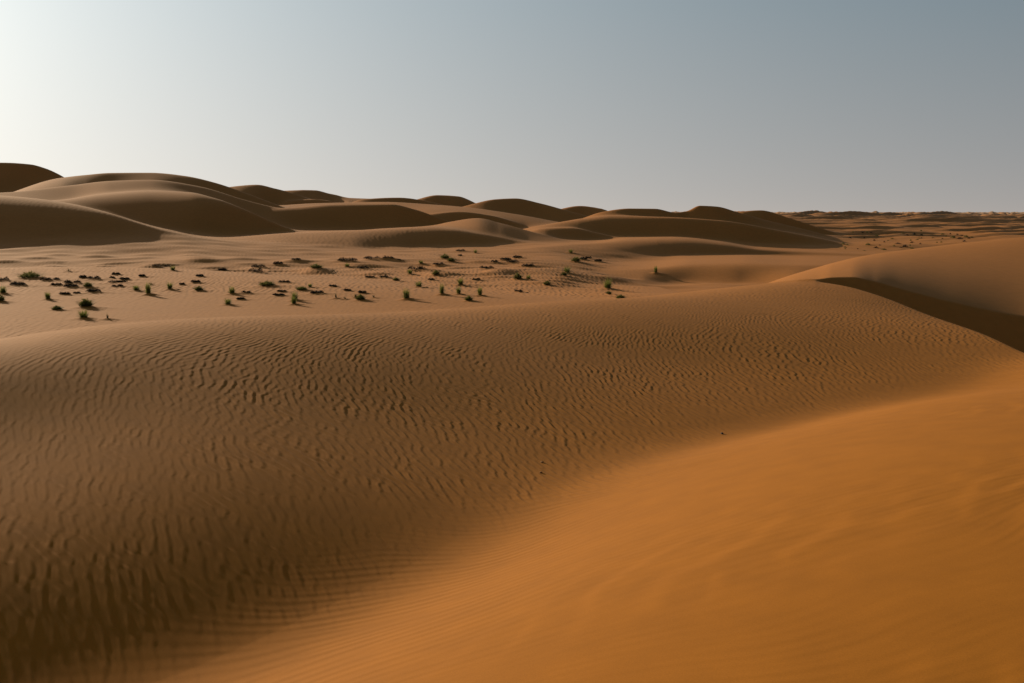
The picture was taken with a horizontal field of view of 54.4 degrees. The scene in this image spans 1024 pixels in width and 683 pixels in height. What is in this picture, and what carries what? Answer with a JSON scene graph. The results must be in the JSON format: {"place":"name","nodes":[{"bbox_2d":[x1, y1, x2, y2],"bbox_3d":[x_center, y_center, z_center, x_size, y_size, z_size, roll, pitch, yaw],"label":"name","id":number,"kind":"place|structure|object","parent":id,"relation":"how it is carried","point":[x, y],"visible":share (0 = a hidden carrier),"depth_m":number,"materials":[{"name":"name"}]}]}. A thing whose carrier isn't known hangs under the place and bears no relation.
{"place":"outdoors","nodes":[
{"label":"outdoors","id":0,"kind":"place"},
{"bbox_2d":[0,163,1023,682],"bbox_3d":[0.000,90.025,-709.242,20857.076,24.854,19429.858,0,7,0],"label":"sand dunes","id":1,"kind":"structure","parent":0,"point":[258,483],"depth_m":14.18,"materials":[{"name":"orange sand"}]},
{"bbox_2d":[0,285,6,292],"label":"grass tuft","id":2,"kind":"object","parent":1,"relation":"on","point":[3,290],"visible":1,"depth_m":51.77,"materials":[{"name":"green plant"}]},
{"bbox_2d":[9,281,26,284],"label":"dry shrub","id":3,"kind":"object","parent":1,"relation":"on","point":[16,283],"visible":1,"depth_m":58.02,"materials":[{"name":"brown plant"}]},
{"bbox_2d":[14,270,48,277],"bbox_3d":[-31.393,-4.419,64.543,3.087,0.615,3.236,-5,9,-33],"label":"desert bush","id":4,"kind":"object","parent":1,"relation":"on","point":[30,275],"visible":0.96,"depth_m":64.30,"materials":[{"name":"green plant"}]},
{"bbox_2d":[44,292,51,298],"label":"grass tuft","id":5,"kind":"object","parent":1,"relation":"on","point":[47,295],"visible":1,"depth_m":48.32,"materials":[{"name":"green plant"}]},
{"bbox_2d":[40,276,59,279],"bbox_3d":[-28.931,-3.983,62.536,1.419,0.296,0.917,0,7,0],"label":"dry shrub","id":6,"kind":"object","parent":1,"relation":"on","point":[43,277],"visible":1,"depth_m":62.44,"materials":[{"name":"brown plant"}]},
{"bbox_2d":[50,305,62,309],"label":"desert bush","id":7,"kind":"object","parent":1,"relation":"on","point":[57,307],"visible":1,"depth_m":42.92,"materials":[{"name":"green plant"}]},
{"bbox_2d":[63,284,77,286],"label":"dry shrub","id":8,"kind":"object","parent":1,"relation":"on","point":[69,285],"visible":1,"depth_m":56.89,"materials":[{"name":"brown plant"}]},
{"bbox_2d":[64,279,79,282],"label":"dry shrub","id":9,"kind":"object","parent":1,"relation":"on","point":[69,281],"visible":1,"depth_m":59.97,"materials":[{"name":"brown plant"}]},
{"bbox_2d":[77,310,88,317],"bbox_3d":[-16.836,-1.137,39.115,0.783,0.458,0.936,0,7,0],"label":"grass tuft","id":10,"kind":"object","parent":1,"relation":"on","point":[86,314],"visible":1,"depth_m":39.08,"materials":[{"name":"green plant"}]},
{"bbox_2d":[74,298,95,306],"bbox_3d":[-18.923,-1.744,44.208,1.249,0.439,1.233,7,10,43],"label":"desert bush","id":11,"kind":"object","parent":1,"relation":"on","point":[85,302],"visible":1,"depth_m":44.12,"materials":[{"name":"green plant"}]},
{"bbox_2d":[80,281,93,286],"bbox_3d":[-24.252,-3.285,56.879,1.046,0.409,0.998,0,7,0],"label":"desert bush","id":12,"kind":"object","parent":1,"relation":"on","point":[87,284],"visible":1,"depth_m":56.88,"materials":[{"name":"green plant"}]},
{"bbox_2d":[84,288,100,291],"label":"dry shrub","id":13,"kind":"object","parent":1,"relation":"on","point":[90,290],"visible":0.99,"depth_m":53.28,"materials":[{"name":"brown plant"}]},
{"bbox_2d":[145,282,151,292],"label":"grass tuft","id":14,"kind":"object","parent":1,"relation":"on","point":[148,289],"visible":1,"depth_m":51.71,"materials":[{"name":"green plant"}]},
{"bbox_2d":[192,286,203,289],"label":"desert bush","id":15,"kind":"object","parent":1,"relation":"on","point":[198,288],"visible":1,"depth_m":54.15,"materials":[{"name":"green plant"}]},
{"bbox_2d":[224,297,231,303],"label":"grass tuft","id":16,"kind":"object","parent":1,"relation":"on","point":[228,301],"visible":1,"depth_m":46.32,"materials":[{"name":"green plant"}]},
{"bbox_2d":[228,286,234,292],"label":"grass tuft","id":17,"kind":"object","parent":1,"relation":"on","point":[231,290],"visible":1,"depth_m":51.77,"materials":[{"name":"green plant"}]},
{"bbox_2d":[248,268,263,271],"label":"dry shrub","id":18,"kind":"object","parent":1,"relation":"on","point":[257,270],"visible":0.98,"depth_m":73.22,"materials":[{"name":"brown plant"}]},
{"bbox_2d":[252,280,281,285],"bbox_3d":[-13.915,-3.328,56.477,2.100,0.367,2.174,7,10,44],"label":"desert bush","id":19,"kind":"object","parent":1,"relation":"on","point":[266,283],"visible":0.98,"depth_m":56.37,"materials":[{"name":"green plant"}]},
{"bbox_2d":[291,291,299,298],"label":"grass tuft","id":20,"kind":"object","parent":1,"relation":"on","point":[296,294],"visible":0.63,"depth_m":48.00,"materials":[{"name":"green plant"}]},
{"bbox_2d":[292,286,307,289],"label":"desert bush","id":21,"kind":"object","parent":1,"relation":"on","point":[301,288],"visible":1,"depth_m":53.52,"materials":[{"name":"green plant"}]},
{"bbox_2d":[306,263,321,267],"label":"desert bush","id":22,"kind":"object","parent":1,"relation":"on","point":[315,266],"visible":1,"depth_m":81.54,"materials":[{"name":"green plant"}]},
{"bbox_2d":[311,290,323,292],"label":"dry shrub","id":23,"kind":"object","parent":1,"relation":"on","point":[315,291],"visible":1,"depth_m":51.43,"materials":[{"name":"brown plant"}]},
{"bbox_2d":[336,257,357,260],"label":"dry shrub","id":24,"kind":"object","parent":1,"relation":"on","point":[343,258],"visible":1,"depth_m":93.88,"materials":[{"name":"brown plant"}]},
{"bbox_2d":[352,294,365,299],"bbox_3d":[-7.243,-2.154,47.760,0.940,0.332,0.987,7,10,42],"label":"desert bush","id":25,"kind":"object","parent":1,"relation":"on","point":[360,296],"visible":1,"depth_m":47.66,"materials":[{"name":"green plant"}]},
{"bbox_2d":[401,288,411,297],"bbox_3d":[-5.041,-2.368,47.588,0.752,0.669,0.775,0,7,0],"label":"grass tuft","id":26,"kind":"object","parent":1,"relation":"on","point":[406,294],"visible":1,"depth_m":47.53,"materials":[{"name":"green plant"}]},
{"bbox_2d":[407,266,424,268],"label":"dry shrub","id":27,"kind":"object","parent":1,"relation":"on","point":[411,267],"visible":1,"depth_m":82.24,"materials":[{"name":"brown plant"}]},
{"bbox_2d":[439,282,445,292],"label":"grass tuft","id":28,"kind":"object","parent":1,"relation":"on","point":[441,289],"visible":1,"depth_m":50.20,"materials":[{"name":"green plant"}]},
{"bbox_2d":[511,273,522,278],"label":"desert bush","id":29,"kind":"object","parent":1,"relation":"on","point":[517,276],"visible":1,"depth_m":72.80,"materials":[{"name":"green plant"}]},
{"bbox_2d":[571,257,582,260],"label":"desert bush","id":30,"kind":"object","parent":1,"relation":"on","point":[576,258],"visible":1,"depth_m":103.37,"materials":[{"name":"green plant"}]},
{"bbox_2d":[600,277,611,287],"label":"grass tuft","id":31,"kind":"object","parent":1,"relation":"on","point":[608,284],"visible":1,"depth_m":67.44,"materials":[{"name":"green plant"}]},
{"bbox_2d":[0,0,1023,211],"label":"sky","id":32,"kind":"structure","parent":0,"point":[667,105],"materials":[{"name":"blue"}]}
]}

